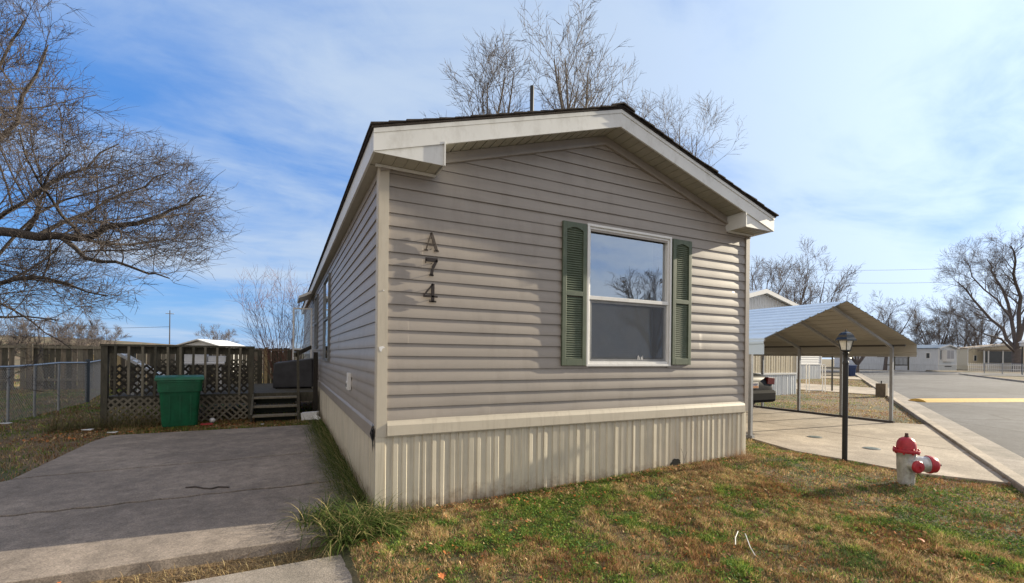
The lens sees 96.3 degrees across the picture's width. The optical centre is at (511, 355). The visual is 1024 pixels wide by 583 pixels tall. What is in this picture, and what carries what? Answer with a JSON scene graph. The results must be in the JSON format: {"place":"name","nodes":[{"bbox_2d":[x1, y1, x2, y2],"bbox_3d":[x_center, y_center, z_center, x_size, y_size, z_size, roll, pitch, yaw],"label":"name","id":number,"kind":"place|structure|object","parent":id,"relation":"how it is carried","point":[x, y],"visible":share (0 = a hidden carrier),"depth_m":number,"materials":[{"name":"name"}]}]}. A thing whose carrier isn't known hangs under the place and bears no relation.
{"place":"outdoors","nodes":[
{"label":"outdoors","id":0,"kind":"place"},
{"bbox_2d":[0,335,1023,582],"bbox_3d":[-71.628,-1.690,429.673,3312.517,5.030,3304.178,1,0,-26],"label":"ground","id":1,"kind":"structure","parent":0,"point":[346,551],"depth_m":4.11,"materials":[{"name":"green plant"}]},
{"bbox_2d":[0,307,52,365],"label":"bare shrub","id":2,"kind":"object","parent":1,"relation":"on","point":[15,341],"visible":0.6,"depth_m":34.41,"materials":[{"name":"plant"}]},
{"bbox_2d":[5,313,81,356],"bbox_3d":[-36.800,-1.024,36.054,4.576,4.365,4.332,1,0,-26],"label":"bare shrub","id":3,"kind":"object","parent":1,"relation":"on","point":[37,339],"visible":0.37,"depth_m":35.45,"materials":[{"name":"brown plant"}]},
{"bbox_2d":[0,359,100,422],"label":"chain link fence","id":4,"kind":"object","parent":1,"relation":"on","point":[87,378],"visible":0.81,"depth_m":10.65,"materials":[{"name":"metal"}]},
{"bbox_2d":[35,311,106,360],"bbox_3d":[-33.364,-1.062,34.552,3.976,4.512,4.910,1,0,-26],"label":"bare shrub","id":5,"kind":"object","parent":1,"relation":"on","point":[71,337],"visible":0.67,"depth_m":34.75,"materials":[{"name":"brown plant"}]},
{"bbox_2d":[68,317,132,353],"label":"bare shrub","id":6,"kind":"object","parent":1,"relation":"on","point":[113,337],"visible":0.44,"depth_m":37.07,"materials":[{"name":"brown plant"}]},
{"bbox_2d":[0,0,249,410],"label":"bare tree","id":7,"kind":"object","parent":1,"relation":"on","point":[83,218],"visible":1,"depth_m":8.66,"materials":[{"name":"brown plant"}]},
{"bbox_2d":[0,344,303,389],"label":"privacy fence","id":8,"kind":"object","parent":1,"relation":"on","point":[64,353],"visible":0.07,"depth_m":16.43,"materials":[{"name":"brown wood"}]},
{"bbox_2d":[20,402,300,435],"bbox_3d":[-6.447,1.102,8.482,4.767,0.546,2.199,1,0,-1],"label":"weed thicket","id":9,"kind":"object","parent":1,"relation":"on","point":[112,424],"visible":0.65,"depth_m":8.36,"materials":[{"name":"brown plant"}]},
{"bbox_2d":[166,310,173,343],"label":"utility pole","id":10,"kind":"object","parent":1,"relation":"on","point":[169,325],"visible":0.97,"depth_m":139.87,"materials":[{"name":"brown wood"}]},
{"bbox_2d":[0,424,357,582],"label":"driveway slab","id":11,"kind":"structure","parent":1,"relation":"on","point":[110,507],"depth_m":4.18,"materials":[{"name":"concrete"}]},
{"bbox_2d":[185,486,229,488],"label":"fallen twig","id":12,"kind":"object","parent":11,"relation":"on","point":[208,488],"visible":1,"depth_m":4.68,"materials":[{"name":"brown wood"}]},
{"bbox_2d":[154,375,204,426],"bbox_3d":[-6.380,0.864,8.798,0.750,0.955,0.836,1,0,-36],"label":"rubbish bin","id":13,"kind":"object","parent":1,"relation":"on","point":[179,396],"visible":1,"depth_m":8.51,"materials":[{"name":"green plastic"}]},
{"bbox_2d":[65,543,333,582],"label":"dry grass debris","id":14,"kind":"object","parent":1,"relation":"on","point":[218,573],"visible":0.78,"depth_m":3.13,"materials":[{"name":"brown plant"}]},
{"bbox_2d":[100,344,317,426],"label":"wooden deck","id":15,"kind":"structure","parent":1,"relation":"on","point":[250,393],"depth_m":9.50,"materials":[{"name":"brown wood"}]},
{"bbox_2d":[117,354,164,394],"bbox_3d":[-7.600,0.367,9.521,0.889,0.866,0.585,1,0,-30],"label":"lounge chair","id":16,"kind":"object","parent":15,"relation":"on","point":[133,360],"visible":0.3,"depth_m":9.29,"materials":[{"name":"white plastic"}]},
{"bbox_2d":[184,362,224,389],"bbox_3d":[-7.250,0.479,10.769,0.840,0.642,0.700,1,0,-32],"label":"patio table","id":17,"kind":"object","parent":15,"relation":"on","point":[202,363],"visible":0.51,"depth_m":10.55,"materials":[{"name":"white plastic"}]},
{"bbox_2d":[184,354,208,361],"bbox_3d":[-7.375,0.058,10.649,0.532,0.196,0.364,1,0,-26],"label":"storage box","id":18,"kind":"object","parent":17,"relation":"on","point":[198,357],"visible":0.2,"depth_m":10.52,"materials":[{"name":"white plastic"}]},
{"bbox_2d":[207,356,225,361],"bbox_3d":[-7.030,0.090,10.898,0.380,0.140,0.260,1,0,-38],"label":"storage box","id":19,"kind":"object","parent":17,"relation":"on","point":[213,358],"visible":0.78,"depth_m":10.79,"materials":[{"name":"white plastic"}]},
{"bbox_2d":[273,358,312,388],"bbox_3d":[-5.453,0.445,11.476,0.906,0.746,0.566,1,0,-20],"label":"covered grill","id":20,"kind":"object","parent":15,"relation":"on","point":[284,374],"visible":0.86,"depth_m":11.23,"materials":[{"name":"black fabric"}]},
{"bbox_2d":[175,339,243,371],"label":"storage shed","id":21,"kind":"structure","parent":1,"relation":"on","point":[206,342],"depth_m":29.94,"materials":[{"name":"white metal"}]},
{"bbox_2d":[195,324,238,342],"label":"bare tree","id":22,"kind":"object","parent":1,"relation":"on","point":[226,335],"visible":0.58,"depth_m":74.94,"materials":[{"name":"brown plant"}]},
{"bbox_2d":[183,555,351,582],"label":"walkway","id":23,"kind":"structure","parent":1,"relation":"on","point":[334,569],"depth_m":3.04,"materials":[{"name":"concrete"}]},
{"bbox_2d":[227,263,310,378],"bbox_3d":[-7.562,-0.821,15.617,3.795,4.571,3.391,1,0,-7],"label":"bare shrub","id":24,"kind":"object","parent":1,"relation":"on","point":[278,350],"visible":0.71,"depth_m":15.17,"materials":[{"name":"brown plant"}]},
{"bbox_2d":[301,411,319,419],"bbox_3d":[-4.199,1.269,9.602,0.386,0.166,0.267,1,0,-11],"label":"concrete block","id":25,"kind":"object","parent":1,"relation":"on","point":[306,415],"visible":0.79,"depth_m":9.55,"materials":[{"name":"grey concrete"}]},
{"bbox_2d":[271,489,370,548],"bbox_3d":[-1.538,1.283,3.836,0.989,0.288,1.058,1,0,-26],"label":"grass tuft","id":26,"kind":"object","parent":1,"relation":"on","point":[308,517],"visible":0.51,"depth_m":3.79,"materials":[{"name":"green plant"}]},
{"bbox_2d":[296,413,369,510],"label":"side grass","id":27,"kind":"structure","parent":1,"relation":"on","point":[327,439],"depth_m":5.39,"materials":[{"name":"green plant"}]},
{"bbox_2d":[287,489,415,559],"bbox_3d":[-1.261,1.290,3.703,1.051,0.280,1.087,1,0,-26],"label":"grass tuft","id":28,"kind":"object","parent":1,"relation":"on","point":[375,520],"visible":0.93,"depth_m":3.59,"materials":[{"name":"green plant"}]},
{"bbox_2d":[385,500,447,531],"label":"grass tuft","id":29,"kind":"object","parent":1,"relation":"on","point":[408,512],"visible":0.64,"depth_m":3.96,"materials":[{"name":"green plant"}]},
{"bbox_2d":[437,573,445,578],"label":"fallen leaf","id":30,"kind":"object","parent":1,"relation":"on","point":[442,575],"visible":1,"depth_m":2.91,"materials":[{"name":"orange plant"}]},
{"bbox_2d":[0,375,920,481],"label":"yard grass","id":31,"kind":"structure","parent":1,"relation":"on","point":[130,428],"depth_m":9.40,"materials":[{"name":"plant"}]},
{"bbox_2d":[419,25,541,116],"bbox_3d":[-1.269,-6.287,18.706,5.788,15.826,4.702,1,0,-26],"label":"bare tree","id":32,"kind":"object","parent":1,"relation":"on","point":[489,55],"visible":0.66,"depth_m":18.57,"materials":[{"name":"brown plant"}]},
{"bbox_2d":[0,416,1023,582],"bbox_3d":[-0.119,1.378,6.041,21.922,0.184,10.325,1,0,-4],"label":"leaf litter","id":33,"kind":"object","parent":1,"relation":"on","point":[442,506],"visible":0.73,"depth_m":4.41,"materials":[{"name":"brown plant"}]},
{"bbox_2d":[292,85,778,512],"bbox_3d":[-3.050,-0.863,12.870,5.576,4.840,18.152,1,0,-26],"label":"mobile home","id":34,"kind":"object","parent":1,"relation":"on","point":[499,304],"visible":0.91,"depth_m":4.86,"materials":[{"name":"plastic"}]},
{"bbox_2d":[292,308,311,359],"bbox_3d":[-5.873,-0.249,12.833,0.500,2.150,0.030,1,0,-17],"label":"storm door","id":35,"kind":"structure","parent":34,"relation":"in","point":[293,348],"depth_m":12.79,"materials":[{"name":"white plastic"}]},
{"bbox_2d":[314,294,318,348],"bbox_3d":[-5.018,-0.839,11.757,0.050,1.350,1.000,1,0,-26],"label":"window","id":36,"kind":"structure","parent":34,"relation":"in","point":[316,299],"depth_m":11.81,"materials":[{"name":"glass"}]},
{"bbox_2d":[322,273,330,360],"bbox_3d":[-3.587,-0.694,8.867,0.050,1.610,1.250,1,0,-26],"label":"window","id":37,"kind":"structure","parent":34,"relation":"in","point":[326,284],"depth_m":8.86,"materials":[{"name":"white glass"}]},
{"bbox_2d":[586,223,671,365],"bbox_3d":[1.352,-0.655,5.349,1.245,1.570,0.131,1,0,-26],"label":"window","id":38,"kind":"structure","parent":34,"relation":"in","point":[629,280],"depth_m":5.35,"materials":[{"name":"clear glass"}]},
{"bbox_2d":[392,455,740,516],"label":"skirting grass","id":39,"kind":"structure","parent":1,"relation":"on","point":[568,486],"depth_m":4.79,"materials":[{"name":"plant"}]},
{"bbox_2d":[549,486,585,498],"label":"grass tuft","id":40,"kind":"object","parent":1,"relation":"on","point":[567,490],"visible":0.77,"depth_m":4.65,"materials":[{"name":"plant"}]},
{"bbox_2d":[506,0,638,109],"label":"bare tree","id":41,"kind":"object","parent":1,"relation":"on","point":[576,95],"visible":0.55,"depth_m":19.45,"materials":[{"name":"brown plant"}]},
{"bbox_2d":[610,71,677,130],"bbox_3d":[6.927,-7.077,26.137,4.375,17.583,4.486,1,0,33],"label":"bare tree","id":42,"kind":"object","parent":1,"relation":"on","point":[647,111],"visible":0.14,"depth_m":25.59,"materials":[{"name":"brown plant"}]},
{"bbox_2d":[350,441,1023,582],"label":"clover weeds","id":43,"kind":"object","parent":1,"relation":"on","point":[943,527],"visible":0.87,"depth_m":3.85,"materials":[{"name":"green plant"}]},
{"bbox_2d":[674,464,706,478],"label":"grass tuft","id":44,"kind":"object","parent":1,"relation":"on","point":[692,472],"visible":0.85,"depth_m":5.32,"materials":[{"name":"brown plant"}]},
{"bbox_2d":[639,87,745,167],"bbox_3d":[10.033,-6.632,25.795,5.868,16.760,5.032,1,0,30],"label":"bare tree","id":45,"kind":"object","parent":1,"relation":"on","point":[675,133],"visible":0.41,"depth_m":25.33,"materials":[{"name":"brown plant"}]},
{"bbox_2d":[695,457,732,474],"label":"grass tuft","id":46,"kind":"object","parent":1,"relation":"on","point":[714,468],"visible":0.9,"depth_m":5.49,"materials":[{"name":"brown plant"}]},
{"bbox_2d":[729,448,766,460],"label":"grass tuft","id":47,"kind":"object","parent":1,"relation":"on","point":[745,457],"visible":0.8,"depth_m":6.03,"materials":[{"name":"brown plant"}]},
{"bbox_2d":[749,289,798,394],"bbox_3d":[6.060,-0.354,24.017,4.860,4.320,15.475,1,0,-26],"label":"mobile home","id":48,"kind":"object","parent":1,"relation":"on","point":[782,370],"visible":0.13,"depth_m":17.70,"materials":[{"name":"beige"}]},
{"bbox_2d":[754,456,796,467],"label":"grass tuft","id":49,"kind":"object","parent":1,"relation":"on","point":[789,464],"visible":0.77,"depth_m":5.76,"materials":[{"name":"green plant"}]},
{"bbox_2d":[750,255,803,303],"bbox_3d":[17.597,-2.881,34.428,7.521,9.423,6.325,1,0,29],"label":"bare tree","id":50,"kind":"object","parent":1,"relation":"on","point":[771,270],"visible":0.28,"depth_m":32.98,"materials":[{"name":"brown plant"}]},
{"bbox_2d":[750,234,829,304],"bbox_3d":[22.462,-3.821,38.423,7.420,11.408,6.422,1,0,-26],"label":"bare tree","id":51,"kind":"object","parent":1,"relation":"on","point":[810,294],"visible":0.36,"depth_m":37.57,"materials":[{"name":"brown plant"}]},
{"bbox_2d":[796,356,821,378],"bbox_3d":[16.393,-0.233,38.069,5.260,4.300,15.475,1,0,-26],"label":"mobile home","id":52,"kind":"object","parent":1,"relation":"on","point":[814,363],"visible":0.07,"depth_m":31.96,"materials":[{"name":"white metal"}]},
{"bbox_2d":[769,254,862,304],"bbox_3d":[23.692,-3.195,36.154,6.651,10.183,7.194,1,0,-26],"label":"bare tree","id":53,"kind":"object","parent":1,"relation":"on","point":[838,287],"visible":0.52,"depth_m":35.46,"materials":[{"name":"brown plant"}]},
{"bbox_2d":[806,364,825,391],"bbox_3d":[12.992,1.030,19.597,0.796,1.300,0.059,1,0,8],"label":"handrail","id":54,"kind":"object","parent":1,"relation":"on","point":[809,390],"visible":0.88,"depth_m":19.58,"materials":[{"name":"white plastic"}]},
{"bbox_2d":[831,356,833,390],"bbox_3d":[13.966,0.769,19.987,0.176,2.045,0.176,1,0,-14],"label":"post","id":55,"kind":"object","parent":1,"relation":"on","point":[832,373],"visible":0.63,"depth_m":19.96,"materials":[{"name":"black metal"}]},
{"bbox_2d":[834,358,854,366],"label":"mobile home","id":56,"kind":"object","parent":1,"relation":"on","point":[837,362],"visible":0.06,"depth_m":75.51,"materials":[{"name":"white"}]},
{"bbox_2d":[835,328,856,461],"bbox_3d":[4.657,0.648,6.404,0.176,2.045,0.176,1,0,-14],"label":"lamp post","id":57,"kind":"object","parent":1,"relation":"on","point":[845,339],"visible":0.97,"depth_m":6.38,"materials":[{"name":"black metal"}]},
{"bbox_2d":[848,365,857,375],"bbox_3d":[27.977,1.265,38.016,0.750,0.955,0.836,1,0,-6],"label":"rubbish bin","id":58,"kind":"object","parent":1,"relation":"on","point":[852,370],"visible":0.64,"depth_m":37.66,"materials":[{"name":"blue plastic"}]},
{"bbox_2d":[820,540,908,578],"bbox_3d":[2.448,1.419,3.210,0.520,0.108,0.531,1,0,-26],"label":"grass tuft","id":59,"kind":"object","parent":1,"relation":"on","point":[858,561],"visible":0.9,"depth_m":3.21,"materials":[{"name":"plant"}]},
{"bbox_2d":[833,288,905,372],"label":"bare tree","id":60,"kind":"object","parent":1,"relation":"on","point":[857,361],"visible":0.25,"depth_m":47.28,"materials":[{"name":"brown plant"}]},
{"bbox_2d":[746,407,1011,485],"bbox_3d":[4.993,1.602,10.758,6.447,0.285,10.506,1,0,-26],"label":"carport pad","id":61,"kind":"object","parent":1,"relation":"on","point":[786,430],"visible":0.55,"depth_m":7.89,"materials":[{"name":"concrete"}]},
{"bbox_2d":[753,373,775,404],"bbox_3d":[5.197,0.738,13.802,1.900,1.455,4.656,1,0,-26],"label":"parked car","id":62,"kind":"object","parent":61,"relation":"on","point":[763,391],"visible":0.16,"depth_m":11.94,"materials":[{"name":"black paint"}]},
{"bbox_2d":[746,301,916,437],"bbox_3d":[5.359,0.199,11.381,5.182,2.526,5.500,1,0,-26],"label":"carport","id":63,"kind":"object","parent":61,"relation":"on","point":[817,329],"visible":0.48,"depth_m":10.16,"materials":[{"name":"white metal"}]},
{"bbox_2d":[862,447,880,449],"bbox_3d":[5.644,1.459,7.190,0.230,0.012,0.230,1,0,-26],"label":"utility cover","id":64,"kind":"object","parent":61,"relation":"on","point":[872,448],"visible":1,"depth_m":7.14,"materials":[{"name":"grey metal"}]},
{"bbox_2d":[875,381,887,397],"bbox_3d":[14.032,1.381,17.401,0.334,0.821,0.314,1,0,-40],"label":"wooden stump post","id":65,"kind":"object","parent":1,"relation":"on","point":[881,389],"visible":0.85,"depth_m":17.30,"materials":[{"name":"brown wood"}]},
{"bbox_2d":[855,296,929,369],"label":"bare tree","id":66,"kind":"object","parent":1,"relation":"on","point":[886,358],"visible":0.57,"depth_m":65.09,"materials":[{"name":"brown plant"}]},
{"bbox_2d":[885,357,909,369],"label":"entrance porch","id":67,"kind":"object","parent":1,"relation":"on","point":[907,365],"visible":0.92,"depth_m":61.97,"materials":[{"name":"grey wood"}]},
{"bbox_2d":[853,344,959,370],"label":"mobile home","id":68,"kind":"object","parent":1,"relation":"on","point":[936,357],"visible":0.59,"depth_m":63.45,"materials":[{"name":"white metal"}]},
{"bbox_2d":[942,349,953,361],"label":"bay window","id":69,"kind":"structure","parent":68,"relation":"in","point":[948,355],"depth_m":62.26,"materials":[{"name":"white glass"}]},
{"bbox_2d":[892,433,941,485],"bbox_3d":[4.631,1.269,5.255,0.392,0.742,0.369,1,0,-26],"label":"fire hydrant","id":70,"kind":"object","parent":1,"relation":"on","point":[910,463],"visible":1,"depth_m":5.20,"materials":[{"name":"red metal"}]},
{"bbox_2d":[863,479,970,505],"bbox_3d":[4.271,1.447,4.889,0.806,0.095,0.784,1,0,-26],"label":"grass tuft","id":71,"kind":"object","parent":1,"relation":"on","point":[918,493],"visible":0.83,"depth_m":4.84,"materials":[{"name":"plant"}]},
{"bbox_2d":[887,314,947,344],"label":"bare tree","id":72,"kind":"object","parent":1,"relation":"on","point":[914,329],"visible":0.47,"depth_m":78.28,"materials":[{"name":"brown plant"}]},
{"bbox_2d":[898,293,964,344],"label":"bare tree","id":73,"kind":"object","parent":1,"relation":"on","point":[937,319],"visible":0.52,"depth_m":83.38,"materials":[{"name":"brown plant"}]},
{"bbox_2d":[855,373,1023,492],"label":"kerb","id":74,"kind":"structure","parent":1,"relation":"on","point":[1011,476],"depth_m":7.00,"materials":[{"name":"concrete"}]},
{"bbox_2d":[918,309,998,346],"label":"bare tree","id":75,"kind":"object","parent":1,"relation":"on","point":[968,332],"visible":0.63,"depth_m":81.04,"materials":[{"name":"brown plant"}]},
{"bbox_2d":[917,222,1023,371],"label":"bare tree","id":76,"kind":"object","parent":1,"relation":"on","point":[1017,335],"visible":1,"depth_m":60.42,"materials":[{"name":"brown plant"}]},
{"bbox_2d":[940,505,1008,524],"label":"grass tuft","id":77,"kind":"object","parent":1,"relation":"on","point":[977,515],"visible":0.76,"depth_m":4.17,"materials":[{"name":"plant"}]},
{"bbox_2d":[938,297,1022,345],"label":"bare tree","id":78,"kind":"object","parent":1,"relation":"on","point":[1001,324],"visible":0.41,"depth_m":84.95,"materials":[{"name":"brown plant"}]},
{"bbox_2d":[957,344,1023,369],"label":"mobile home","id":79,"kind":"object","parent":1,"relation":"on","point":[999,353],"visible":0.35,"depth_m":68.40,"materials":[{"name":"beige"}]},
{"bbox_2d":[958,373,1023,382],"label":"kerb","id":80,"kind":"structure","parent":1,"relation":"on","point":[1013,380],"depth_m":35.97,"materials":[{"name":"concrete"}]},
{"bbox_2d":[968,363,1023,371],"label":"picket fence","id":81,"kind":"object","parent":1,"relation":"on","point":[972,364],"visible":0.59,"depth_m":60.01,"materials":[{"name":"white wood"}]},
{"bbox_2d":[970,512,1023,528],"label":"grass tuft","id":82,"kind":"object","parent":1,"relation":"on","point":[1017,522],"visible":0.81,"depth_m":4.07,"materials":[{"name":"plant"}]},
{"bbox_2d":[984,363,1023,374],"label":"chain link fence","id":83,"kind":"object","parent":1,"relation":"on","point":[1002,366],"visible":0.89,"depth_m":47.47,"materials":[{"name":"metal"}]},
{"bbox_2d":[1018,340,1023,373],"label":"street light","id":84,"kind":"object","parent":1,"relation":"on","point":[1021,343],"visible":0.91,"depth_m":47.95,"materials":[{"name":"white metal"}]},
{"bbox_2d":[0,0,1023,358],"label":"sky","id":85,"kind":"structure","parent":0,"point":[887,135],"materials":[{"name":"blue"}]},
{"bbox_2d":[796,383,874,394],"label":"second driveway","id":86,"kind":"structure","parent":0,"point":[862,390],"depth_m":21.07,"materials":[{"name":"concrete"}]},
{"bbox_2d":[821,376,862,379],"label":"third driveway","id":87,"kind":"structure","parent":0,"point":[849,378],"depth_m":33.60,"materials":[{"name":"concrete"}]},
{"bbox_2d":[822,356,852,375],"bbox_3d":[23.290,0.373,37.348,5.182,2.526,5.500,1,0,-26],"label":"carport","id":88,"kind":"object","parent":87,"relation":"on","point":[834,357],"visible":0.01,"depth_m":37.20,"materials":[{"name":"metal"}]},
{"bbox_2d":[821,369,1023,375],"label":"cross road","id":89,"kind":"structure","parent":0,"point":[927,372],"depth_m":49.27,"materials":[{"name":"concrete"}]},
{"bbox_2d":[860,372,1023,457],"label":"road","id":90,"kind":"structure","parent":0,"point":[1001,424],"depth_m":15.61,"materials":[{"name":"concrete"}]},
{"bbox_2d":[856,373,1023,476],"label":"gutter","id":91,"kind":"object","parent":90,"relation":"on","point":[1014,462],"visible":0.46,"depth_m":8.46,"materials":[{"name":"concrete"}]},
{"bbox_2d":[909,398,1023,401],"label":"speed bump","id":92,"kind":"object","parent":90,"relation":"on","point":[969,399],"visible":1,"depth_m":15.80,"materials":[{"name":"yellow paint"}]},
{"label":"utility pole","id":93,"kind":"object","parent":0,"visible":0},
{"bbox_2d":[754,278,1017,282],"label":"overhead cable","id":94,"kind":"object","parent":93,"relation":"attached to","point":[927,282],"visible":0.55,"depth_m":74.99,"materials":[{"name":"black metal"}]}
]}

